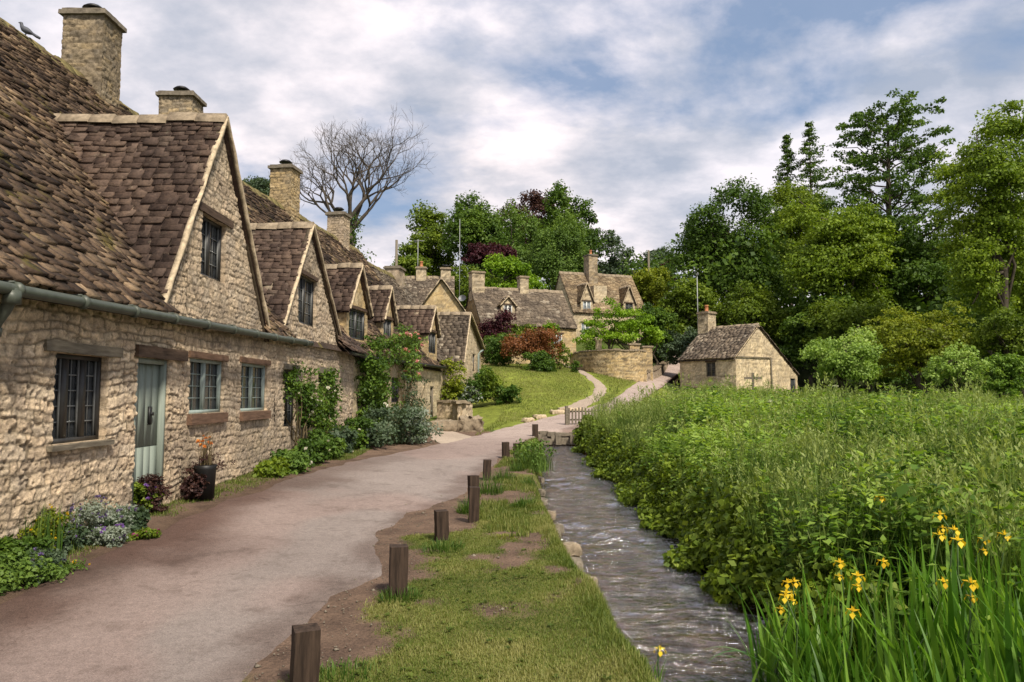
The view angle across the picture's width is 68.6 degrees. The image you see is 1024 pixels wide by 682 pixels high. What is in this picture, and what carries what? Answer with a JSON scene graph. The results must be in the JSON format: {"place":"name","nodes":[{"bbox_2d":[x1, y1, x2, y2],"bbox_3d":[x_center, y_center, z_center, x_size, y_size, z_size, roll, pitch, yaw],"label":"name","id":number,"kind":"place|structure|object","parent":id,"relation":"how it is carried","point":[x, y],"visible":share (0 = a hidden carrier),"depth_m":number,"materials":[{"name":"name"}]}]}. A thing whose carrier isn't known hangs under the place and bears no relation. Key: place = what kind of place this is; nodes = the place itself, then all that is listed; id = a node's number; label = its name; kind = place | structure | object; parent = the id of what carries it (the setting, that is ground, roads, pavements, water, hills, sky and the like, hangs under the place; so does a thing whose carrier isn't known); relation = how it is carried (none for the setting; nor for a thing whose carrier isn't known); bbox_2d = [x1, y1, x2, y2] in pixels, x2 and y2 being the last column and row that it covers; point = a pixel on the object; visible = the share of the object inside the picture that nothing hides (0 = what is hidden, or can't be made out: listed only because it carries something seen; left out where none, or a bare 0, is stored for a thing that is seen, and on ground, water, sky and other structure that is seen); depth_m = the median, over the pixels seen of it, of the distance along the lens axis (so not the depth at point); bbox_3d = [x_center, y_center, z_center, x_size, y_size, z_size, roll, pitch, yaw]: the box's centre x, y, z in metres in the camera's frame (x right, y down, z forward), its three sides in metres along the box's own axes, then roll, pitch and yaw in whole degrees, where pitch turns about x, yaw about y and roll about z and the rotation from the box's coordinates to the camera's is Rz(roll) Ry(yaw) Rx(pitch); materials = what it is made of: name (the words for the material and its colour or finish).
{"place":"outdoors","nodes":[
{"label":"outdoors","id":0,"kind":"place"},
{"bbox_2d":[0,356,679,681],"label":"road","id":1,"kind":"structure","parent":0,"point":[228,587],"depth_m":7.03,"materials":[{"name":"asphalt"}]},
{"bbox_2d":[269,483,660,681],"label":"verge grass","id":2,"kind":"structure","parent":0,"point":[595,600],"depth_m":5.64,"materials":[{"name":"plant"}]},
{"bbox_2d":[0,321,1023,681],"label":"ground","id":3,"kind":"structure","parent":0,"point":[336,617],"depth_m":7.79,"materials":[{"name":"plant"}]},
{"bbox_2d":[0,533,54,562],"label":"border plant","id":4,"kind":"object","parent":3,"relation":"on","point":[30,543],"visible":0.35,"depth_m":6.92,"materials":[{"name":"green plant"}]},
{"bbox_2d":[0,543,61,595],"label":"border plant","id":5,"kind":"object","parent":3,"relation":"on","point":[17,572],"visible":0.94,"depth_m":6.54,"materials":[{"name":"green plant"}]},
{"bbox_2d":[7,558,90,588],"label":"border plant","id":6,"kind":"object","parent":3,"relation":"on","point":[63,571],"visible":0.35,"depth_m":6.72,"materials":[{"name":"green plant"}]},
{"bbox_2d":[19,502,84,551],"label":"grassy plant","id":7,"kind":"object","parent":3,"relation":"on","point":[48,532],"visible":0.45,"depth_m":7.47,"materials":[{"name":"green plant"}]},
{"bbox_2d":[54,523,105,553],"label":"border plant","id":8,"kind":"object","parent":3,"relation":"on","point":[67,545],"visible":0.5,"depth_m":7.74,"materials":[{"name":"green plant"}]},
{"bbox_2d":[69,495,136,530],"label":"border plant","id":9,"kind":"object","parent":3,"relation":"on","point":[88,513],"visible":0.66,"depth_m":8.30,"materials":[{"name":"plant"}]},
{"bbox_2d":[84,523,130,547],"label":"border plant","id":10,"kind":"object","parent":3,"relation":"on","point":[111,535],"visible":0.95,"depth_m":8.00,"materials":[{"name":"plant"}]},
{"bbox_2d":[101,505,150,533],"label":"border plant","id":11,"kind":"object","parent":3,"relation":"on","point":[141,516],"visible":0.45,"depth_m":8.66,"materials":[{"name":"green plant"}]},
{"bbox_2d":[137,473,171,513],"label":"border plant","id":12,"kind":"object","parent":3,"relation":"on","point":[151,479],"visible":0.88,"depth_m":9.73,"materials":[{"name":"purple plant"}]},
{"bbox_2d":[0,17,313,539],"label":"stone cottage","id":13,"kind":"structure","parent":3,"relation":"on","point":[142,332],"depth_m":10.36,"materials":[{"name":"stone"}]},
{"bbox_2d":[43,339,123,451],"bbox_3d":[-4.803,0.604,8.323,0.235,1.151,1.500,0,-4,0],"label":"window","id":14,"kind":"structure","parent":13,"relation":"in","point":[77,386],"depth_m":8.40,"materials":[{"name":"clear glass"}]},
{"bbox_2d":[130,344,188,504],"bbox_3d":[-4.825,1.257,10.110,0.268,2.359,1.463,0,-4,0],"label":"door","id":15,"kind":"structure","parent":13,"relation":"in","point":[149,422],"depth_m":10.05,"materials":[{"name":"green paint"}]},
{"bbox_2d":[182,351,228,424],"bbox_3d":[-4.795,0.739,11.732,0.240,1.100,1.475,0,-4,0],"label":"window","id":16,"kind":"structure","parent":13,"relation":"in","point":[205,375],"depth_m":11.71,"materials":[{"name":"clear glass"}]},
{"bbox_2d":[199,202,233,281],"bbox_3d":[-4.813,-1.521,11.996,0.205,1.115,1.394,0,-4,0],"label":"window","id":17,"kind":"structure","parent":13,"relation":"in","point":[211,232],"depth_m":12.18,"materials":[{"name":"black glass"}]},
{"bbox_2d":[239,356,270,420],"bbox_3d":[-4.795,0.889,13.876,0.239,1.129,1.575,0,-4,0],"label":"window","id":18,"kind":"structure","parent":13,"relation":"in","point":[252,375],"depth_m":13.86,"materials":[{"name":"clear glass"}]},
{"bbox_2d":[179,464,209,501],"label":"border plant","id":19,"kind":"object","parent":3,"relation":"on","point":[190,487],"visible":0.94,"depth_m":10.69,"materials":[{"name":"purple plant"}]},
{"bbox_2d":[191,428,235,499],"bbox_3d":[-4.446,1.774,10.962,0.589,1.017,0.666,-4,-6,42],"label":"planter","id":20,"kind":"object","parent":3,"relation":"on","point":[208,468],"visible":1,"depth_m":10.83,"materials":[{"name":"black metal"}]},
{"bbox_2d":[58,3,369,452],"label":"stone cottage","id":21,"kind":"structure","parent":3,"relation":"on","point":[298,297],"depth_m":16.96,"materials":[{"name":"stone"}]},
{"bbox_2d":[297,269,318,326],"bbox_3d":[-4.811,-0.969,17.468,0.207,1.246,1.613,0,-4,0],"label":"window","id":22,"kind":"structure","parent":21,"relation":"in","point":[305,286],"depth_m":17.76,"materials":[{"name":"black glass"}]},
{"bbox_2d":[253,456,290,477],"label":"border shrub","id":23,"kind":"object","parent":3,"relation":"on","point":[275,466],"visible":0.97,"depth_m":13.36,"materials":[{"name":"green plant"}]},
{"bbox_2d":[269,445,310,474],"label":"border shrub","id":24,"kind":"object","parent":3,"relation":"on","point":[299,461],"visible":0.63,"depth_m":14.18,"materials":[{"name":"green plant"}]},
{"bbox_2d":[289,623,320,681],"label":"timber post","id":25,"kind":"object","parent":3,"relation":"on","point":[305,654],"visible":1,"depth_m":4.53,"materials":[{"name":"brown wood"}]},
{"bbox_2d":[281,357,333,446],"bbox_3d":[-4.497,1.480,16.529,0.925,2.247,2.286,0,-4,0],"label":"climbing rose","id":26,"kind":"object","parent":3,"relation":"on","point":[308,399],"visible":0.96,"depth_m":16.56,"materials":[{"name":"green plant"}]},
{"bbox_2d":[66,436,558,559],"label":"path side grass","id":27,"kind":"structure","parent":3,"relation":"on","point":[495,511],"depth_m":11.27,"materials":[{"name":"plant"}]},
{"bbox_2d":[293,436,332,466],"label":"border shrub","id":28,"kind":"object","parent":3,"relation":"on","point":[315,451],"visible":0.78,"depth_m":15.34,"materials":[{"name":"green plant"}]},
{"bbox_2d":[316,366,347,433],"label":"climbing rose","id":29,"kind":"object","parent":3,"relation":"on","point":[330,382],"visible":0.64,"depth_m":18.73,"materials":[{"name":"green plant"}]},
{"bbox_2d":[242,159,446,423],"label":"stone cottage","id":30,"kind":"structure","parent":3,"relation":"on","point":[365,301],"depth_m":27.19,"materials":[{"name":"stone"}]},
{"bbox_2d":[268,106,433,262],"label":"bare tree","id":31,"kind":"object","parent":3,"relation":"on","point":[355,221],"visible":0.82,"depth_m":46.42,"materials":[{"name":"brown plant"}]},
{"bbox_2d":[354,333,405,423],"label":"climbing rose","id":32,"kind":"object","parent":3,"relation":"on","point":[376,378],"visible":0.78,"depth_m":23.33,"materials":[{"name":"green plant"}]},
{"bbox_2d":[360,402,403,448],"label":"border shrub","id":33,"kind":"object","parent":3,"relation":"on","point":[380,432],"visible":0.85,"depth_m":19.73,"materials":[{"name":"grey plant"}]},
{"bbox_2d":[389,544,407,598],"bbox_3d":[-1.005,2.126,6.630,0.161,0.632,0.163,1,-5,-12],"label":"timber post","id":34,"kind":"object","parent":3,"relation":"on","point":[398,567],"visible":0.68,"depth_m":6.57,"materials":[{"name":"brown wood"}]},
{"bbox_2d":[380,404,428,444],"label":"border shrub","id":35,"kind":"object","parent":3,"relation":"on","point":[403,415],"visible":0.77,"depth_m":21.08,"materials":[{"name":"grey plant"}]},
{"bbox_2d":[390,323,427,423],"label":"climbing rose","id":36,"kind":"object","parent":3,"relation":"on","point":[409,350],"visible":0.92,"depth_m":27.27,"materials":[{"name":"green plant"}]},
{"bbox_2d":[391,199,458,275],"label":"broadleaf tree","id":37,"kind":"object","parent":3,"relation":"on","point":[426,220],"visible":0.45,"depth_m":99.58,"materials":[{"name":"green plant"}]},
{"bbox_2d":[368,262,484,399],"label":"stone cottage","id":38,"kind":"structure","parent":3,"relation":"on","point":[460,338],"depth_m":37.15,"materials":[{"name":"stone"}]},
{"bbox_2d":[404,240,465,311],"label":"stone cottage","id":39,"kind":"structure","parent":3,"relation":"on","point":[438,292],"depth_m":56.97,"materials":[{"name":"stone"}]},
{"bbox_2d":[439,356,467,399],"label":"bed plant","id":40,"kind":"object","parent":3,"relation":"on","point":[447,391],"visible":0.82,"depth_m":34.06,"materials":[{"name":"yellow plant"}]},
{"bbox_2d":[436,400,472,419],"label":"garden retaining wall","id":41,"kind":"structure","parent":3,"relation":"on","point":[451,409],"depth_m":29.93,"materials":[{"name":"stone"}]},
{"bbox_2d":[439,190,523,284],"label":"broadleaf tree","id":42,"kind":"object","parent":3,"relation":"on","point":[472,223],"visible":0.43,"depth_m":94.15,"materials":[{"name":"green plant"}]},
{"bbox_2d":[461,241,517,279],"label":"red maple","id":43,"kind":"object","parent":3,"relation":"on","point":[477,255],"visible":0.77,"depth_m":77.80,"materials":[{"name":"purple plant"}]},
{"bbox_2d":[477,308,516,364],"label":"smoke bush","id":44,"kind":"object","parent":3,"relation":"on","point":[497,325],"visible":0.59,"depth_m":50.30,"materials":[{"name":"purple plant"}]},
{"bbox_2d":[481,331,520,365],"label":"clipped bush","id":45,"kind":"object","parent":3,"relation":"on","point":[496,357],"visible":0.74,"depth_m":47.17,"materials":[{"name":"green plant"}]},
{"bbox_2d":[478,252,548,289],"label":"lime green tree","id":46,"kind":"object","parent":3,"relation":"on","point":[510,264],"visible":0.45,"depth_m":69.51,"materials":[{"name":"green plant"}]},
{"bbox_2d":[482,199,545,288],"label":"birch tree","id":47,"kind":"object","parent":3,"relation":"on","point":[522,248],"visible":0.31,"depth_m":86.65,"materials":[{"name":"green plant"}]},
{"bbox_2d":[459,231,577,364],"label":"stone cottage","id":48,"kind":"structure","parent":3,"relation":"on","point":[531,309],"depth_m":56.67,"materials":[{"name":"stone"}]},
{"bbox_2d":[496,189,557,288],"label":"copper beech","id":49,"kind":"object","parent":3,"relation":"on","point":[535,203],"visible":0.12,"depth_m":104.35,"materials":[{"name":"purple plant"}]},
{"bbox_2d":[503,438,556,473],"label":"waterside plant","id":50,"kind":"object","parent":3,"relation":"on","point":[530,459],"visible":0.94,"depth_m":16.43,"materials":[{"name":"green plant"}]},
{"bbox_2d":[499,326,563,359],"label":"rust shrub","id":51,"kind":"object","parent":3,"relation":"on","point":[534,341],"visible":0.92,"depth_m":45.73,"materials":[{"name":"red plant"}]},
{"bbox_2d":[476,363,633,434],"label":"lawn grass","id":52,"kind":"structure","parent":3,"relation":"on","point":[506,368],"depth_m":39.66,"materials":[{"name":"plant"}]},
{"bbox_2d":[528,207,600,289],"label":"birch tree","id":53,"kind":"object","parent":3,"relation":"on","point":[562,248],"visible":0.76,"depth_m":81.88,"materials":[{"name":"green plant"}]},
{"bbox_2d":[532,179,608,283],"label":"broadleaf tree","id":54,"kind":"object","parent":3,"relation":"on","point":[559,196],"visible":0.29,"depth_m":98.76,"materials":[{"name":"green plant"}]},
{"bbox_2d":[555,250,643,342],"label":"stone cottage","id":55,"kind":"structure","parent":3,"relation":"on","point":[588,290],"depth_m":68.46,"materials":[{"name":"stone"}]},
{"bbox_2d":[572,296,642,348],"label":"acer tree","id":56,"kind":"object","parent":3,"relation":"on","point":[618,311],"visible":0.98,"depth_m":50.79,"materials":[{"name":"green plant"}]},
{"bbox_2d":[569,348,646,381],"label":"garden wall","id":57,"kind":"structure","parent":3,"relation":"on","point":[618,362],"depth_m":45.87,"materials":[{"name":"stone"}]},
{"bbox_2d":[598,229,636,275],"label":"broadleaf tree","id":58,"kind":"object","parent":3,"relation":"on","point":[610,266],"visible":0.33,"depth_m":99.16,"materials":[{"name":"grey plant"}]},
{"bbox_2d":[602,306,665,349],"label":"acer tree","id":59,"kind":"object","parent":3,"relation":"on","point":[653,334],"visible":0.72,"depth_m":51.30,"materials":[{"name":"green plant"}]},
{"bbox_2d":[621,265,673,307],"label":"broadleaf tree","id":60,"kind":"object","parent":3,"relation":"on","point":[649,283],"visible":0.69,"depth_m":75.25,"materials":[{"name":"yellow plant"}]},
{"bbox_2d":[635,301,679,364],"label":"broadleaf tree","id":61,"kind":"object","parent":3,"relation":"on","point":[660,315],"visible":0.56,"depth_m":52.93,"materials":[{"name":"green plant"}]},
{"bbox_2d":[656,325,697,364],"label":"willow bush","id":62,"kind":"object","parent":3,"relation":"on","point":[678,345],"visible":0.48,"depth_m":52.81,"materials":[{"name":"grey plant"}]},
{"bbox_2d":[653,277,726,336],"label":"broadleaf tree","id":63,"kind":"object","parent":3,"relation":"on","point":[682,302],"visible":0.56,"depth_m":61.40,"materials":[{"name":"green plant"}]},
{"bbox_2d":[662,173,789,315],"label":"sycamore tree","id":64,"kind":"object","parent":3,"relation":"on","point":[700,231],"visible":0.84,"depth_m":66.97,"materials":[{"name":"green plant"}]},
{"bbox_2d":[677,272,799,393],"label":"stone cottage","id":65,"kind":"structure","parent":3,"relation":"on","point":[714,352],"depth_m":48.12,"materials":[{"name":"stone"}]},
{"bbox_2d":[570,414,907,658],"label":"bushes","id":66,"kind":"object","parent":3,"relation":"on","point":[731,555],"visible":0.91,"depth_m":8.64,"materials":[{"name":"green plant"}]},
{"bbox_2d":[464,216,1022,384],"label":"wood","id":67,"kind":"object","parent":3,"relation":"on","point":[797,299],"visible":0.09,"depth_m":66.20,"materials":[{"name":"green plant"}]},
{"bbox_2d":[708,280,798,346],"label":"broadleaf tree","id":68,"kind":"object","parent":3,"relation":"on","point":[745,305],"visible":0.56,"depth_m":59.08,"materials":[{"name":"green plant"}]},
{"bbox_2d":[708,557,852,681],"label":"iris clump","id":69,"kind":"object","parent":3,"relation":"on","point":[794,583],"visible":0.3,"depth_m":5.72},
{"bbox_2d":[708,578,858,681],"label":"iris clump","id":70,"kind":"object","parent":3,"relation":"on","point":[781,634],"visible":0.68,"depth_m":5.46,"materials":[{"name":"plant"}]},
{"bbox_2d":[771,133,802,211],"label":"spruce tree","id":71,"kind":"object","parent":3,"relation":"on","point":[787,166],"visible":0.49,"depth_m":87.58,"materials":[{"name":"green plant"}]},
{"bbox_2d":[753,180,834,358],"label":"broadleaf tree","id":72,"kind":"object","parent":3,"relation":"on","point":[782,195],"visible":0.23,"depth_m":73.62,"materials":[{"name":"green plant"}]},
{"bbox_2d":[729,601,870,681],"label":"iris clump","id":73,"kind":"object","parent":3,"relation":"on","point":[771,673],"visible":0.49,"depth_m":5.28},
{"bbox_2d":[581,372,1023,677],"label":"meadow plants","id":74,"kind":"object","parent":3,"relation":"on","point":[902,489],"visible":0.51,"depth_m":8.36,"materials":[{"name":"green plant"}]},
{"bbox_2d":[794,121,837,301],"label":"spruce tree","id":75,"kind":"object","parent":3,"relation":"on","point":[810,164],"visible":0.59,"depth_m":85.51,"materials":[{"name":"green plant"}]},
{"bbox_2d":[778,291,856,387],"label":"broadleaf tree","id":76,"kind":"object","parent":3,"relation":"on","point":[791,352],"visible":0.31,"depth_m":55.89,"materials":[{"name":"green plant"}]},
{"bbox_2d":[775,629,876,681],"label":"iris clump","id":77,"kind":"object","parent":3,"relation":"on","point":[813,679],"visible":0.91,"depth_m":4.62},
{"bbox_2d":[797,324,885,396],"bbox_3d":[15.676,1.566,34.814,4.264,4.871,3.598,4,-6,-43],"label":"willow bush","id":78,"kind":"object","parent":3,"relation":"on","point":[849,361],"visible":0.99,"depth_m":34.35,"materials":[{"name":"green plant"}]},
{"bbox_2d":[777,197,906,385],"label":"maple tree","id":79,"kind":"object","parent":3,"relation":"on","point":[835,255],"visible":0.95,"depth_m":56.62,"materials":[{"name":"green plant"}]},
{"bbox_2d":[759,583,938,681],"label":"iris clump","id":80,"kind":"object","parent":3,"relation":"on","point":[804,656],"visible":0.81,"depth_m":4.99,"materials":[{"name":"plant"}]},
{"bbox_2d":[788,583,921,681],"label":"iris clump","id":81,"kind":"object","parent":3,"relation":"on","point":[874,679],"visible":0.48,"depth_m":5.07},
{"bbox_2d":[797,296,935,393],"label":"broadleaf tree","id":82,"kind":"object","parent":3,"relation":"on","point":[849,316],"visible":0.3,"depth_m":52.81,"materials":[{"name":"green plant"}]},
{"bbox_2d":[813,548,938,676],"bbox_3d":[2.715,2.063,5.477,1.089,1.111,0.948,1,-4,-12],"label":"iris clump","id":83,"kind":"object","parent":3,"relation":"on","point":[842,564],"visible":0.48,"depth_m":5.42,"materials":[{"name":"plant"}]},
{"bbox_2d":[810,618,954,681],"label":"iris clump","id":84,"kind":"object","parent":3,"relation":"on","point":[870,680],"visible":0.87,"depth_m":4.39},
{"bbox_2d":[811,88,961,300],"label":"layered tree","id":85,"kind":"object","parent":3,"relation":"on","point":[911,163],"visible":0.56,"depth_m":60.64,"materials":[{"name":"green plant"}]},
{"bbox_2d":[836,329,942,393],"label":"broadleaf bush","id":86,"kind":"object","parent":3,"relation":"on","point":[884,379],"visible":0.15,"depth_m":45.11,"materials":[{"name":"green plant"}]},
{"bbox_2d":[838,496,946,616],"bbox_3d":[3.287,1.870,6.515,0.816,1.130,0.698,0,-4,0],"label":"iris clump","id":87,"kind":"object","parent":3,"relation":"on","point":[895,534],"visible":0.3,"depth_m":6.47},
{"bbox_2d":[828,567,1012,681],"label":"iris clump","id":88,"kind":"object","parent":3,"relation":"on","point":[905,644],"visible":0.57,"depth_m":4.82,"materials":[{"name":"plant"}]},
{"bbox_2d":[858,300,989,395],"bbox_3d":[21.860,1.188,39.919,6.362,6.596,5.432,-2,-5,27],"label":"yellow shrub","id":89,"kind":"object","parent":3,"relation":"on","point":[920,347],"visible":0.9,"depth_m":39.44,"materials":[{"name":"green plant"}]},
{"bbox_2d":[871,610,981,681],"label":"iris clump","id":90,"kind":"object","parent":3,"relation":"on","point":[887,672],"visible":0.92,"depth_m":4.09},
{"bbox_2d":[844,544,1017,681],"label":"iris clump","id":91,"kind":"object","parent":3,"relation":"on","point":[953,619],"visible":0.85,"depth_m":4.38,"materials":[{"name":"plant"}]},
{"bbox_2d":[871,520,996,653],"bbox_3d":[3.081,1.824,5.472,0.786,1.136,1.088,-1,-4,17],"label":"iris clump","id":92,"kind":"object","parent":3,"relation":"on","point":[933,575],"visible":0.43,"depth_m":5.35,"materials":[{"name":"plant"}]},
{"bbox_2d":[869,232,1017,376],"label":"broadleaf tree","id":93,"kind":"object","parent":3,"relation":"on","point":[928,273],"visible":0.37,"depth_m":58.37,"materials":[{"name":"green plant"}]},
{"bbox_2d":[884,547,1020,677],"bbox_3d":[2.919,1.853,4.871,1.177,1.044,0.878,0,-4,0],"label":"iris clump","id":94,"kind":"object","parent":3,"relation":"on","point":[913,596],"visible":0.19,"depth_m":4.92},
{"bbox_2d":[916,339,1003,396],"bbox_3d":[18.384,1.881,30.829,3.203,3.934,2.168,1,-4,-13],"label":"willow bush","id":95,"kind":"object","parent":3,"relation":"on","point":[952,369],"visible":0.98,"depth_m":30.59,"materials":[{"name":"green plant"}]},
{"bbox_2d":[901,555,1023,681],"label":"iris clump","id":96,"kind":"object","parent":3,"relation":"on","point":[1021,637],"visible":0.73,"depth_m":4.12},
{"bbox_2d":[914,592,1020,681],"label":"iris clump","id":97,"kind":"object","parent":3,"relation":"on","point":[1016,672],"visible":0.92,"depth_m":3.98,"materials":[{"name":"plant"}]},
{"bbox_2d":[915,534,1023,677],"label":"iris clump","id":98,"kind":"object","parent":3,"relation":"on","point":[999,582],"visible":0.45,"depth_m":4.54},
{"bbox_2d":[919,100,1023,397],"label":"cherry tree","id":99,"kind":"object","parent":3,"relation":"on","point":[999,176],"visible":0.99,"depth_m":43.59,"materials":[{"name":"green plant"}]},
{"bbox_2d":[919,510,1023,648],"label":"iris clump","id":100,"kind":"object","parent":3,"relation":"on","point":[940,517],"visible":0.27,"depth_m":5.38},
{"bbox_2d":[962,303,1023,395],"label":"broadleaf bush","id":101,"kind":"object","parent":3,"relation":"on","point":[999,336],"visible":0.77,"depth_m":36.83,"materials":[{"name":"green plant"}]},
{"bbox_2d":[962,351,1023,398],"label":"broadleaf bush","id":102,"kind":"object","parent":3,"relation":"on","point":[1010,378],"visible":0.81,"depth_m":32.25,"materials":[{"name":"green plant"}]},
{"bbox_2d":[0,0,1023,306],"label":"sky","id":103,"kind":"structure","parent":0,"point":[641,108],"materials":[{"name":"white"}]},
{"bbox_2d":[540,444,778,681],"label":"water","id":104,"kind":"structure","parent":0,"point":[630,561],"depth_m":8.10,"materials":[{"name":"liquid"}]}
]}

